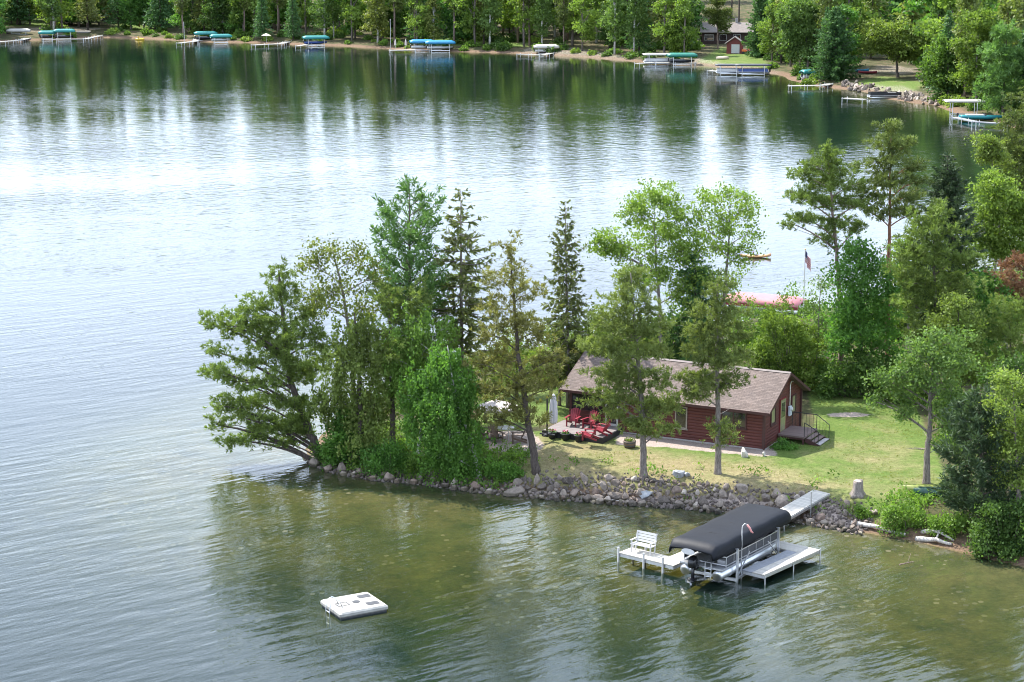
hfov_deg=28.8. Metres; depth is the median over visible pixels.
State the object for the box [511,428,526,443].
adirondack chair
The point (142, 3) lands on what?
broadleaf tree
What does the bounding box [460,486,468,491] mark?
rock
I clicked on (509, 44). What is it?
bush
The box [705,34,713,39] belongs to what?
window
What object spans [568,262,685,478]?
red pine
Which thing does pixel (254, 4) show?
broadleaf tree
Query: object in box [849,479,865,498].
tree stump
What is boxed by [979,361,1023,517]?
oak sapling
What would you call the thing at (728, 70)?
pontoon boat
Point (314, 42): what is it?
motorboat
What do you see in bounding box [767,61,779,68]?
bush
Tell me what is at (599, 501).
rock
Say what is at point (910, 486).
canoe
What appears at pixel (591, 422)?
adirondack chair
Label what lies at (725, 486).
rock
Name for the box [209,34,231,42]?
boat lift
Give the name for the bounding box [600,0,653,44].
broadleaf tree
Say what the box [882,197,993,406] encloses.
broad pine
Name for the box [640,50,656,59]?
bush
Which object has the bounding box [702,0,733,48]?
broadleaf tree
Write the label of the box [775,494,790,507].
rock
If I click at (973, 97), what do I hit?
bush
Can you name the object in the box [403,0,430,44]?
broadleaf tree
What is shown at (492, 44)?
bush
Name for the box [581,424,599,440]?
adirondack chair
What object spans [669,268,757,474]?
jack pine
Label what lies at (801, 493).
rock
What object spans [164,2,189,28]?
broadleaf tree
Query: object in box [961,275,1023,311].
shrub
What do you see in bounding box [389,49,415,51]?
dock
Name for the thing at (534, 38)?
bush
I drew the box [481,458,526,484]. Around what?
shrub
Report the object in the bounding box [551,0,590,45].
broadleaf tree
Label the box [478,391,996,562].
grass
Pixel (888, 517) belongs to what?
shrub
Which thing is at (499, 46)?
bush
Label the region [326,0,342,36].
broadleaf tree
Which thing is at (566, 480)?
rock
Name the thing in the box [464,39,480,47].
bush
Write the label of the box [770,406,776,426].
window
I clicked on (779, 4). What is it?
broadleaf tree
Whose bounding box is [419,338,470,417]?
interior tree
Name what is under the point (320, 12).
broadleaf tree
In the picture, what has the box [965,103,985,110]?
bush
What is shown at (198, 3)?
spruce
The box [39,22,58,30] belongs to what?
bush
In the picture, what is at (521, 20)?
broadleaf tree
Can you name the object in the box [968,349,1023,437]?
edge maple
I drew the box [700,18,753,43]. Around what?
house
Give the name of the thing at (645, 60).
pontoon boat
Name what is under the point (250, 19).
broadleaf tree
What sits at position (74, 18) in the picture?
broadleaf tree
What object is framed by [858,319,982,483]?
grey aspen
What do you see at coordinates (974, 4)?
pine
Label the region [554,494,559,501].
rock
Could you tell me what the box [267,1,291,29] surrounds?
broadleaf tree
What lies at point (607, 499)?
rock
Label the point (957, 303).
pale fir
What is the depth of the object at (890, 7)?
461.45 m
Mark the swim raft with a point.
(353, 606)
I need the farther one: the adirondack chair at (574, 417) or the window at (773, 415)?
the adirondack chair at (574, 417)
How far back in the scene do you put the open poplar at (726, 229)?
132.44 m
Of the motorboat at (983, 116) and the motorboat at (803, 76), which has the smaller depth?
the motorboat at (983, 116)
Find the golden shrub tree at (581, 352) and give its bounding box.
[527,300,620,405]
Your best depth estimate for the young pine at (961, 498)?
104.34 m
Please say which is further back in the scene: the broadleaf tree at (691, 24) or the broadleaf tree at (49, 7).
the broadleaf tree at (49, 7)
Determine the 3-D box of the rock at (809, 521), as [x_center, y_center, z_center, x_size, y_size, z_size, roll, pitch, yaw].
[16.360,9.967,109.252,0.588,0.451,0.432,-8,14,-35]
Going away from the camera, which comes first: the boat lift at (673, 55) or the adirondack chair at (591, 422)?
the adirondack chair at (591, 422)
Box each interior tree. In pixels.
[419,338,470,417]
[490,326,545,395]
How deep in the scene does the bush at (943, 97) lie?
366.01 m
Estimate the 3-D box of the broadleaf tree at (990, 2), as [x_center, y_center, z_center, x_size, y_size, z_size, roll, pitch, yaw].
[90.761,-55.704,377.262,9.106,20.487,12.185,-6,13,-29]
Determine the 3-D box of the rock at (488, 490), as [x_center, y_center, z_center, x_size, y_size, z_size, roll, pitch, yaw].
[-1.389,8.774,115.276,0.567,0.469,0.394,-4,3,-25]
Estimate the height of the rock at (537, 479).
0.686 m
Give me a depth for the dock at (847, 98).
375.46 m
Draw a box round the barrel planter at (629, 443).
[623,437,635,447]
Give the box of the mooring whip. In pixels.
[740,523,753,587]
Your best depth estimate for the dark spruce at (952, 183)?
135.72 m
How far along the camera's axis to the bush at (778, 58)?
469.50 m
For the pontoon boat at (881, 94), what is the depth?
382.16 m
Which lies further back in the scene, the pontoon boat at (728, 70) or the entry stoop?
the pontoon boat at (728, 70)
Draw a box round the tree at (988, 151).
[963,129,1023,284]
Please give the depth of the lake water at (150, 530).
114.65 m
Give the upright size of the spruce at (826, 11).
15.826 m
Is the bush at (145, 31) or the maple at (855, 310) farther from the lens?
the bush at (145, 31)
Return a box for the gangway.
[780,489,829,519]
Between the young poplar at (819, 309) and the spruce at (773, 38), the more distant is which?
the spruce at (773, 38)
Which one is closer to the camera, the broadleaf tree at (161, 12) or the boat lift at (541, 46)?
the boat lift at (541, 46)
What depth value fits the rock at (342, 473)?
118.93 m
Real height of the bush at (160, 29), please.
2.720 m
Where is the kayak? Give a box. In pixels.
[740,253,770,257]
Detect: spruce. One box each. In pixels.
[3,0,37,24]
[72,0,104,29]
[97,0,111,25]
[101,0,132,27]
[142,0,177,28]
[189,0,215,30]
[222,0,250,29]
[250,0,274,39]
[280,0,302,38]
[280,2,313,27]
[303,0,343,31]
[362,0,391,31]
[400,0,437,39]
[412,188,503,430]
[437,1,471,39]
[470,0,499,43]
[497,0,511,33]
[540,199,594,407]
[618,0,659,50]
[630,0,656,42]
[648,0,674,43]
[664,243,730,361]
[682,0,707,39]
[741,0,776,57]
[764,0,783,62]
[795,36,815,67]
[802,6,865,84]
[810,6,834,64]
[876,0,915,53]
[899,151,990,374]
[923,10,963,94]
[1010,27,1023,108]
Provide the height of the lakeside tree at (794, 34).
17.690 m
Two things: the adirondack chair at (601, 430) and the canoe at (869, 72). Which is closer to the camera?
the adirondack chair at (601, 430)
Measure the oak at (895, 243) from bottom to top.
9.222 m
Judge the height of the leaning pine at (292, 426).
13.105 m
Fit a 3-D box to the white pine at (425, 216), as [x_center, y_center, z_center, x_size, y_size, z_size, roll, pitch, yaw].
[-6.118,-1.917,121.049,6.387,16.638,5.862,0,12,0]
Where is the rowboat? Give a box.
[716,56,728,58]
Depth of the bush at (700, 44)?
504.19 m
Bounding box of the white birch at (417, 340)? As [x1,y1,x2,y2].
[368,299,461,454]
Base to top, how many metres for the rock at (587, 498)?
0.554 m
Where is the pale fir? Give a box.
[915,286,997,390]
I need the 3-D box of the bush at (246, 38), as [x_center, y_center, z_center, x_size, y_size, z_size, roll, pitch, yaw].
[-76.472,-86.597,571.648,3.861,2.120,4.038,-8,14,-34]
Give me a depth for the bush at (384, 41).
545.60 m
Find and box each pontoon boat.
[643,58,672,63]
[680,530,777,585]
[716,68,741,73]
[737,68,770,74]
[867,91,901,98]
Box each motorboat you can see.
[39,34,53,37]
[54,34,73,37]
[195,35,212,39]
[210,37,229,40]
[303,40,326,43]
[410,44,426,48]
[426,44,452,48]
[534,48,546,52]
[668,57,694,62]
[728,305,796,317]
[801,74,811,78]
[956,112,1003,119]
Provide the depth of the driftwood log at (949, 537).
105.89 m
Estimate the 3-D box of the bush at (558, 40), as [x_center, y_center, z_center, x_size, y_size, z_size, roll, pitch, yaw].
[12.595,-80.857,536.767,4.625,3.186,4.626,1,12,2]
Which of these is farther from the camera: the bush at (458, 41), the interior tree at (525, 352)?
the bush at (458, 41)
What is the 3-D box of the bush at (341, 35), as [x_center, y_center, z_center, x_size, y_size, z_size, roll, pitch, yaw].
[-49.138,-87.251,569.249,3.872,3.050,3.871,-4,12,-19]
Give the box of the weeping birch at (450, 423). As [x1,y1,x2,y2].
[395,340,498,487]
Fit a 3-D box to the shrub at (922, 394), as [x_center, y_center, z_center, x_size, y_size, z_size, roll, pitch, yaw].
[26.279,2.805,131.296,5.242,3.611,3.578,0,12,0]
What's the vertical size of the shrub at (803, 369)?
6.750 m
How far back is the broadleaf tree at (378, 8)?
547.49 m
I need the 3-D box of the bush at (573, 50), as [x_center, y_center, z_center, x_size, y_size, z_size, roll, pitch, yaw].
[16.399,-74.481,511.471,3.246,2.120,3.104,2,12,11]
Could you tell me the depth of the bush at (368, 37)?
561.34 m
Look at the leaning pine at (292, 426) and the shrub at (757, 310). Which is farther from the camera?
the shrub at (757, 310)
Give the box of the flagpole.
[803,249,805,312]
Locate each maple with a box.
[816,231,912,394]
[856,15,931,77]
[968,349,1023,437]
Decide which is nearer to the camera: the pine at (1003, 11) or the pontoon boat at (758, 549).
the pontoon boat at (758, 549)
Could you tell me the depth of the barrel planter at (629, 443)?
120.05 m
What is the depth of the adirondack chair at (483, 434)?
122.59 m
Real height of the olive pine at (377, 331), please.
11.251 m
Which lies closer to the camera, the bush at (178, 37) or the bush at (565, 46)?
the bush at (565, 46)
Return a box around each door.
[605,403,617,425]
[731,44,739,52]
[779,396,785,432]
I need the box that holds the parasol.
[477,400,517,435]
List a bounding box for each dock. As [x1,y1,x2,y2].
[0,37,30,43]
[42,35,102,41]
[177,38,198,43]
[251,41,290,46]
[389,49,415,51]
[516,53,553,56]
[617,525,820,594]
[634,61,696,65]
[788,83,832,88]
[841,96,867,101]
[951,116,1007,126]
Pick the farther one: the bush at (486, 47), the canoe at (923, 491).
the bush at (486, 47)
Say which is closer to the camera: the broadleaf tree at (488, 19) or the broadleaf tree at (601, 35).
the broadleaf tree at (601, 35)
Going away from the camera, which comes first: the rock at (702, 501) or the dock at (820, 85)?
the rock at (702, 501)
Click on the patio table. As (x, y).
(505, 427)
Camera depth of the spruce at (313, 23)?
583.45 m
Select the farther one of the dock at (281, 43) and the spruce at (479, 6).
the dock at (281, 43)
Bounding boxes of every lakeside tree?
[765,0,823,66]
[919,32,973,95]
[946,4,1014,98]
[972,18,1023,114]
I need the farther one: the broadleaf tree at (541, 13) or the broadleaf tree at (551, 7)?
the broadleaf tree at (551, 7)
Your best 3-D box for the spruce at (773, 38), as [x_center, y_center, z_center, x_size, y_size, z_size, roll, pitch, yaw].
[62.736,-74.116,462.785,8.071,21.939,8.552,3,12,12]
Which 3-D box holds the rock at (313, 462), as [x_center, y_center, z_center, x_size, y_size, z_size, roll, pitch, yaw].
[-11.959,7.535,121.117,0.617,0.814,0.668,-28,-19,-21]
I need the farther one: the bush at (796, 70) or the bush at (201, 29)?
the bush at (201, 29)
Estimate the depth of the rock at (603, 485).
114.37 m
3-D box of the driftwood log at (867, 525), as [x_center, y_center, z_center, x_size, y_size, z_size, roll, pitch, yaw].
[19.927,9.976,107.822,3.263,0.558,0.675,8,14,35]
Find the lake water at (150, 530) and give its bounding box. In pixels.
[0,0,1023,681]
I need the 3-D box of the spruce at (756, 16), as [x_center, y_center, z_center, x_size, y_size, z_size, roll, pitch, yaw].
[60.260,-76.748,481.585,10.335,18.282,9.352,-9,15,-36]
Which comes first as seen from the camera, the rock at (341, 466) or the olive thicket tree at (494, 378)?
the rock at (341, 466)
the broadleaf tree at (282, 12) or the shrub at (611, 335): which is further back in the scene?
the broadleaf tree at (282, 12)
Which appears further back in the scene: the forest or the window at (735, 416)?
the forest
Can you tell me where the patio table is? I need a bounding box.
[497,425,513,439]
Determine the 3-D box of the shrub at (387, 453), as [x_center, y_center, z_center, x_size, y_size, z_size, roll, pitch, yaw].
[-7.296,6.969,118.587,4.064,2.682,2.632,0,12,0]
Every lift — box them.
[6,28,30,34]
[38,30,55,38]
[53,29,74,38]
[194,31,216,40]
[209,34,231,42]
[302,35,329,46]
[409,39,431,50]
[425,40,455,51]
[533,44,558,49]
[643,53,667,63]
[666,53,697,65]
[669,503,790,593]
[715,64,736,74]
[726,292,807,318]
[735,64,771,75]
[799,69,815,79]
[942,99,985,116]
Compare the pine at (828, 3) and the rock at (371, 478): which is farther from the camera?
the pine at (828, 3)
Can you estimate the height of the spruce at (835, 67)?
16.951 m
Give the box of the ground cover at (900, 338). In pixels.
[347,266,1023,525]
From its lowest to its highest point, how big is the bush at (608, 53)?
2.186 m
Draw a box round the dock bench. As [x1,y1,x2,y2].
[630,530,657,555]
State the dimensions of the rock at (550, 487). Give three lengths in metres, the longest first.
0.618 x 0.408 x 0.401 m
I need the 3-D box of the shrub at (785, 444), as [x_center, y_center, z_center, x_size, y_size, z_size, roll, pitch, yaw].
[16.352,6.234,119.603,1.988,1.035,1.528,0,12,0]
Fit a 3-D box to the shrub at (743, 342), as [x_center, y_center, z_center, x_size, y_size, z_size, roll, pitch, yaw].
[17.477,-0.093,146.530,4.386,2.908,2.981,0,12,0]
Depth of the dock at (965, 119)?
332.43 m
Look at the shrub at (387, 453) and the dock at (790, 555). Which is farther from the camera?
the shrub at (387, 453)
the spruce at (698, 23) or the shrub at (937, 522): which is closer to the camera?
the shrub at (937, 522)
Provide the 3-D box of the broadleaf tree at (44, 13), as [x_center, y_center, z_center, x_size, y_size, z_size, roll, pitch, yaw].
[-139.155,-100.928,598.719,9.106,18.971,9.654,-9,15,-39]
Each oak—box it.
[876,235,929,352]
[964,264,1020,390]
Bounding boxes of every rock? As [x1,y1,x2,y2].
[309,457,318,466]
[323,464,331,472]
[337,462,345,473]
[340,471,347,475]
[367,474,376,481]
[383,472,394,481]
[410,478,417,484]
[440,483,448,487]
[449,478,457,486]
[451,485,457,490]
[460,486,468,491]
[469,481,481,490]
[484,488,491,493]
[503,486,524,496]
[513,478,522,485]
[534,474,539,483]
[537,483,546,489]
[547,485,553,492]
[554,482,559,487]
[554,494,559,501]
[559,489,566,498]
[562,477,571,484]
[569,488,578,497]
[580,472,587,481]
[583,494,591,502]
[591,494,604,500]
[592,487,599,494]
[596,498,603,504]
[599,481,606,490]
[604,474,613,481]
[604,496,611,502]
[607,492,622,499]
[611,479,619,485]
[622,493,628,499]
[628,500,636,506]
[635,488,644,497]
[637,500,645,506]
[649,478,656,482]
[657,496,670,504]
[671,485,681,492]
[698,496,708,505]
[702,504,708,510]
[714,509,721,514]
[715,500,724,507]
[718,489,727,498]
[723,483,728,490]
[729,492,734,499]
[736,483,747,492]
[748,495,755,503]
[761,493,769,501]
[770,488,780,498]
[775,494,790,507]
[798,490,805,496]
[806,518,814,525]
[815,512,825,521]
[820,519,828,525]
[830,525,836,529]
[837,519,844,525]
[843,500,849,508]
[843,509,848,516]
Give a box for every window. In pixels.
[674,406,687,429]
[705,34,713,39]
[720,34,726,39]
[720,411,746,429]
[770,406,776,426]
[791,393,796,414]
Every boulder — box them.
[639,490,652,498]
[672,470,684,477]
[741,447,747,457]
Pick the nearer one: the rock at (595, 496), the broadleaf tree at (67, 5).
the rock at (595, 496)
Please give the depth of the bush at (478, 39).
547.41 m
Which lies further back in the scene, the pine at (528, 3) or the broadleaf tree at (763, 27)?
the pine at (528, 3)
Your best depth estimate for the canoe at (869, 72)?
427.01 m
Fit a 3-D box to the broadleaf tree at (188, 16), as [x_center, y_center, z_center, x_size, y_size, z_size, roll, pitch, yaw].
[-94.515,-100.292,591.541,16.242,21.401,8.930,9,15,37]
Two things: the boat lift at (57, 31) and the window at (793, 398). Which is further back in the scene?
the boat lift at (57, 31)
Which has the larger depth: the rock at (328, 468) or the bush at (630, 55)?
the bush at (630, 55)
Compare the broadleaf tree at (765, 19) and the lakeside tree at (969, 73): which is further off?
the broadleaf tree at (765, 19)
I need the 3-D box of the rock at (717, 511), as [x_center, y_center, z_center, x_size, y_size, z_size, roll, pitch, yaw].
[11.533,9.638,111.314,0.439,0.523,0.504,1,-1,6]
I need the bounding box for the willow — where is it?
[961,165,1023,349]
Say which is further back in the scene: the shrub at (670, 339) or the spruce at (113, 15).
the spruce at (113, 15)
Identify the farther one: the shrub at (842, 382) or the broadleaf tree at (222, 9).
the broadleaf tree at (222, 9)
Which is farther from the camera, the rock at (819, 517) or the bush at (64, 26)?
the bush at (64, 26)
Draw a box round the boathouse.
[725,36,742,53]
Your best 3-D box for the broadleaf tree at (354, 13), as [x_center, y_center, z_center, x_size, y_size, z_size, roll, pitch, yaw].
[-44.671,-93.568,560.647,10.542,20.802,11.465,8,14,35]
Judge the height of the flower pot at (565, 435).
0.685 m
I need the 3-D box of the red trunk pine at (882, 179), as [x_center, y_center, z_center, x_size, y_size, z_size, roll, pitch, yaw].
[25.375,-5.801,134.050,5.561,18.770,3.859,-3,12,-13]
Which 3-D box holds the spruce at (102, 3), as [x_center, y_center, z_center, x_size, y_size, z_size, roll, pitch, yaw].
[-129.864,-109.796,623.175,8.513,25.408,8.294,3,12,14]
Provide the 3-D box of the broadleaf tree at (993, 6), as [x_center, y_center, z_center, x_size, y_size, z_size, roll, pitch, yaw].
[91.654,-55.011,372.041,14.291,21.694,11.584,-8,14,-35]
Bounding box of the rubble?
[304,459,874,534]
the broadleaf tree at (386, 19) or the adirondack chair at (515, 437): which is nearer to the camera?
the adirondack chair at (515, 437)
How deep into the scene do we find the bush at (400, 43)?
541.02 m
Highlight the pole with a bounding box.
[390,19,390,49]
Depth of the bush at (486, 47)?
526.95 m
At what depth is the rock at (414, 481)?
117.12 m
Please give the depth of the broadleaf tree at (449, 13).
538.64 m
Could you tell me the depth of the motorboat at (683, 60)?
475.62 m
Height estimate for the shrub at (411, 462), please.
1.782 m
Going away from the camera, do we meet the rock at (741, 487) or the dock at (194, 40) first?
the rock at (741, 487)
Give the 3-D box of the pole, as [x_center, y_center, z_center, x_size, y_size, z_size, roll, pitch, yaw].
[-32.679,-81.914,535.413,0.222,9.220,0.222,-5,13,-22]
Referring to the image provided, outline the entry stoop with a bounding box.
[778,411,829,445]
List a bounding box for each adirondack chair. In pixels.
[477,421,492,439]
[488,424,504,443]
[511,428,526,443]
[564,408,580,426]
[580,410,598,428]
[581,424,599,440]
[593,419,611,435]
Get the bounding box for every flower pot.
[548,429,557,438]
[560,429,570,440]
[574,431,582,441]
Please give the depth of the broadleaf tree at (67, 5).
605.38 m
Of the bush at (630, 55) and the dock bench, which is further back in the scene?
the bush at (630, 55)
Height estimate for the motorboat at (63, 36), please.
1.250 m
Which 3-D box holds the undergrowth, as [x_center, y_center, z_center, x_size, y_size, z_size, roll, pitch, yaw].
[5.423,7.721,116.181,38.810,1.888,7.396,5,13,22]
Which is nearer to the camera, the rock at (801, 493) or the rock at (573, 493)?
the rock at (801, 493)
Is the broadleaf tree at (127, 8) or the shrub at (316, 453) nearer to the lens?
the shrub at (316, 453)
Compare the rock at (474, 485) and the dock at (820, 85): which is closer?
the rock at (474, 485)
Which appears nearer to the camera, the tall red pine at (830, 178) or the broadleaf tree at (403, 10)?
the tall red pine at (830, 178)
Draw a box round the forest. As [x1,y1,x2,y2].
[3,0,968,65]
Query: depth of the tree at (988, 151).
162.81 m
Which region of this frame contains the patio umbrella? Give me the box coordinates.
[540,393,557,436]
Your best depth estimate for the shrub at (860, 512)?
108.87 m
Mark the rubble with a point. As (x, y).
(652, 501)
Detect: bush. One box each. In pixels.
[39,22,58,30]
[52,22,68,28]
[62,31,76,37]
[104,29,115,34]
[108,27,120,32]
[120,24,129,28]
[139,28,152,35]
[156,27,167,31]
[163,33,174,38]
[173,32,186,39]
[195,23,214,30]
[222,27,234,35]
[233,28,249,37]
[239,36,252,41]
[245,20,260,31]
[261,36,274,41]
[276,29,291,36]
[299,32,314,40]
[320,33,334,39]
[326,25,349,35]
[334,31,346,37]
[362,34,373,39]
[377,38,388,45]
[396,40,403,47]
[455,39,463,43]
[459,45,468,50]
[464,32,482,41]
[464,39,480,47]
[480,32,505,41]
[482,43,492,50]
[486,41,497,46]
[493,43,510,51]
[494,37,508,43]
[501,40,512,47]
[505,31,527,41]
[525,34,540,42]
[544,46,560,52]
[550,35,566,43]
[555,41,571,49]
[570,47,581,52]
[587,49,598,55]
[599,51,612,56]
[604,35,631,46]
[606,47,622,53]
[622,50,641,59]
[636,47,648,55]
[637,46,658,51]
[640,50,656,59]
[651,39,662,48]
[659,43,673,49]
[667,45,689,52]
[685,37,704,49]
[762,52,775,60]
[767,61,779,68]
[769,54,785,61]
[790,66,802,75]
[796,77,819,84]
[927,91,949,101]
[937,92,958,105]
[943,95,967,107]
[965,94,985,106]
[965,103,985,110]
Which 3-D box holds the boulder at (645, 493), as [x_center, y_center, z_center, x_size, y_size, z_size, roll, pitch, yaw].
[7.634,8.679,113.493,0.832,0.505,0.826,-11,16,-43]
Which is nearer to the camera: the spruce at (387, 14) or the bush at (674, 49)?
the bush at (674, 49)
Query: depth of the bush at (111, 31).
599.10 m
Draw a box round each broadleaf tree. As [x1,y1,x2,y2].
[0,0,7,33]
[17,0,41,24]
[31,0,62,29]
[34,0,65,28]
[57,0,78,28]
[63,0,104,26]
[75,0,100,24]
[115,0,142,29]
[126,0,158,27]
[140,0,175,28]
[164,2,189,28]
[168,0,201,33]
[195,0,227,33]
[209,0,230,33]
[221,0,248,31]
[226,0,252,30]
[241,0,273,34]
[246,13,252,23]
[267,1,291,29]
[286,0,318,33]
[307,0,335,34]
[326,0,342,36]
[327,0,346,26]
[333,0,369,37]
[340,0,367,39]
[357,0,391,41]
[368,2,393,38]
[385,0,409,38]
[385,1,411,32]
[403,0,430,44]
[418,0,443,39]
[434,0,470,39]
[449,0,487,43]
[477,0,504,43]
[495,0,535,41]
[505,0,544,46]
[531,0,557,43]
[540,0,571,36]
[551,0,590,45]
[568,0,602,50]
[584,0,606,42]
[592,0,627,25]
[595,0,626,49]
[597,0,626,54]
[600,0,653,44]
[621,0,651,52]
[648,0,682,52]
[663,0,700,50]
[666,0,701,52]
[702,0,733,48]
[753,2,778,60]
[757,0,782,57]
[773,0,795,66]
[780,0,816,65]
[818,0,882,57]
[822,3,861,69]
[852,0,881,36]
[903,0,948,83]
[907,0,973,60]
[913,0,946,57]
[973,0,1000,36]
[983,10,1006,97]
[985,1,1022,81]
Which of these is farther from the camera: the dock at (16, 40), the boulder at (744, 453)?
the dock at (16, 40)
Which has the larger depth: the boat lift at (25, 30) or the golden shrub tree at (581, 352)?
the boat lift at (25, 30)
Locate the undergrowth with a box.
[310,423,939,536]
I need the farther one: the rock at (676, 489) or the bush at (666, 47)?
the bush at (666, 47)
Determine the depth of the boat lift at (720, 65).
443.99 m
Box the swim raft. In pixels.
[320,592,387,625]
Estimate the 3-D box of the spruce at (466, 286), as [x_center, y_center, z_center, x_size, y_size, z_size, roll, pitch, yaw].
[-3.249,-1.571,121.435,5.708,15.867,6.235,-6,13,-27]
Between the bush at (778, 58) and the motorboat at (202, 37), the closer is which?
the bush at (778, 58)
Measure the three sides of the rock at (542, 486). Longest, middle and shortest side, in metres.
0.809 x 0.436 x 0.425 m
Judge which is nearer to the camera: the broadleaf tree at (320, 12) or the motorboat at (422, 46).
the motorboat at (422, 46)
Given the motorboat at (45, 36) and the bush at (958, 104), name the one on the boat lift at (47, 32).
the motorboat at (45, 36)
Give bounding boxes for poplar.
[575,174,706,356]
[686,178,768,361]
[798,267,834,355]
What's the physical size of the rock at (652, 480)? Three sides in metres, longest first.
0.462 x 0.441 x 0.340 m
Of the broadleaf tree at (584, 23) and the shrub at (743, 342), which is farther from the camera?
the broadleaf tree at (584, 23)
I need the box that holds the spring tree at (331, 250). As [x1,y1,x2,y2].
[289,233,397,431]
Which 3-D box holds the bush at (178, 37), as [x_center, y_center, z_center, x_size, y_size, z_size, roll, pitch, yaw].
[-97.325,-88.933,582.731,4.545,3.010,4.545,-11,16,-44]
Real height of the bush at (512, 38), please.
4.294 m
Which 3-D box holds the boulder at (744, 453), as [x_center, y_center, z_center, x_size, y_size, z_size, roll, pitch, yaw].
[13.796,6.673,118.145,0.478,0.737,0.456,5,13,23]
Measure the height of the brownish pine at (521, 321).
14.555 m
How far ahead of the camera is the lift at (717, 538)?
100.51 m
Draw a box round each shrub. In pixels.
[309,402,383,470]
[309,444,332,464]
[356,435,412,479]
[398,450,441,475]
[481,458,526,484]
[578,316,625,351]
[624,304,708,362]
[720,278,823,351]
[725,320,764,350]
[742,300,839,391]
[767,436,800,450]
[809,348,902,400]
[822,308,919,339]
[839,502,873,519]
[874,358,945,405]
[875,499,929,537]
[921,509,975,542]
[927,396,1023,449]
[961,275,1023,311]
[961,493,1023,563]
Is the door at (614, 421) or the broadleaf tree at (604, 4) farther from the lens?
the broadleaf tree at (604, 4)
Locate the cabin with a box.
[559,351,810,449]
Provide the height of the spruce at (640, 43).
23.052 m
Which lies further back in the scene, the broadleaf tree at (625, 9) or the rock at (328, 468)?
the broadleaf tree at (625, 9)
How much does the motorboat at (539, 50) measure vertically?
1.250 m
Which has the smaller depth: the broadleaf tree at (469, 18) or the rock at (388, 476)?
the rock at (388, 476)
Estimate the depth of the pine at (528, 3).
527.68 m
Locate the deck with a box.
[542,420,622,443]
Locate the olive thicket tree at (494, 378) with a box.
[465,343,509,422]
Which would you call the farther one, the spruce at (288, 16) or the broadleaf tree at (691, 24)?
the spruce at (288, 16)
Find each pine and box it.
[173,0,190,33]
[196,255,336,459]
[239,0,251,30]
[271,0,287,32]
[349,271,433,442]
[360,173,458,432]
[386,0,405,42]
[404,0,423,38]
[443,0,466,44]
[461,228,578,474]
[509,0,518,42]
[516,0,535,45]
[553,0,572,43]
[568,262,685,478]
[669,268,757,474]
[776,138,876,368]
[811,0,841,28]
[852,118,933,355]
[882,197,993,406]
[926,384,1023,518]
[949,0,982,98]
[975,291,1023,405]
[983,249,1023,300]
[990,87,1023,190]
[994,0,1021,46]
[1004,0,1023,47]
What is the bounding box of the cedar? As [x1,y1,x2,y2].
[304,303,405,466]
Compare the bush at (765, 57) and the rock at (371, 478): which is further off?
the bush at (765, 57)
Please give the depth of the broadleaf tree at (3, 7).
576.53 m
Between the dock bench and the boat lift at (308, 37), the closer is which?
the dock bench
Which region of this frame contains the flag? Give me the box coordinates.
[805,252,810,270]
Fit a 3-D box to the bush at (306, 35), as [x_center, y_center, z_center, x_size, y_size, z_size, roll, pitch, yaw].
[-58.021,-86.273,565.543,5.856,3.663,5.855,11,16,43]
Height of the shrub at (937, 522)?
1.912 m
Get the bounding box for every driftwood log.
[851,521,905,535]
[915,533,951,545]
[921,529,953,541]
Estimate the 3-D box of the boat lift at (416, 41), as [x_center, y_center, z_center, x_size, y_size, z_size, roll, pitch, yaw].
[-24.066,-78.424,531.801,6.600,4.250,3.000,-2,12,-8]
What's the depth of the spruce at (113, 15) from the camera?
616.04 m
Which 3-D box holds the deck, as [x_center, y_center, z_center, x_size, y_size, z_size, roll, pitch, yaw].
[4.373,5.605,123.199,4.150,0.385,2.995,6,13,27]
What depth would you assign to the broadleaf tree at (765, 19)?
470.83 m
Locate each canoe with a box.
[858,70,876,73]
[902,484,940,491]
[913,487,950,496]
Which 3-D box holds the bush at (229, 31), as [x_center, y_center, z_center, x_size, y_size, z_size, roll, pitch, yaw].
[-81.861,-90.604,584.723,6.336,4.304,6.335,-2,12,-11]
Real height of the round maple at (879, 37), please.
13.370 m
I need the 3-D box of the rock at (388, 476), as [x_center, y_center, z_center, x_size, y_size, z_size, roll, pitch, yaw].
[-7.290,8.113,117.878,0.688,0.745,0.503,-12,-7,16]
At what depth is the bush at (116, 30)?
603.45 m

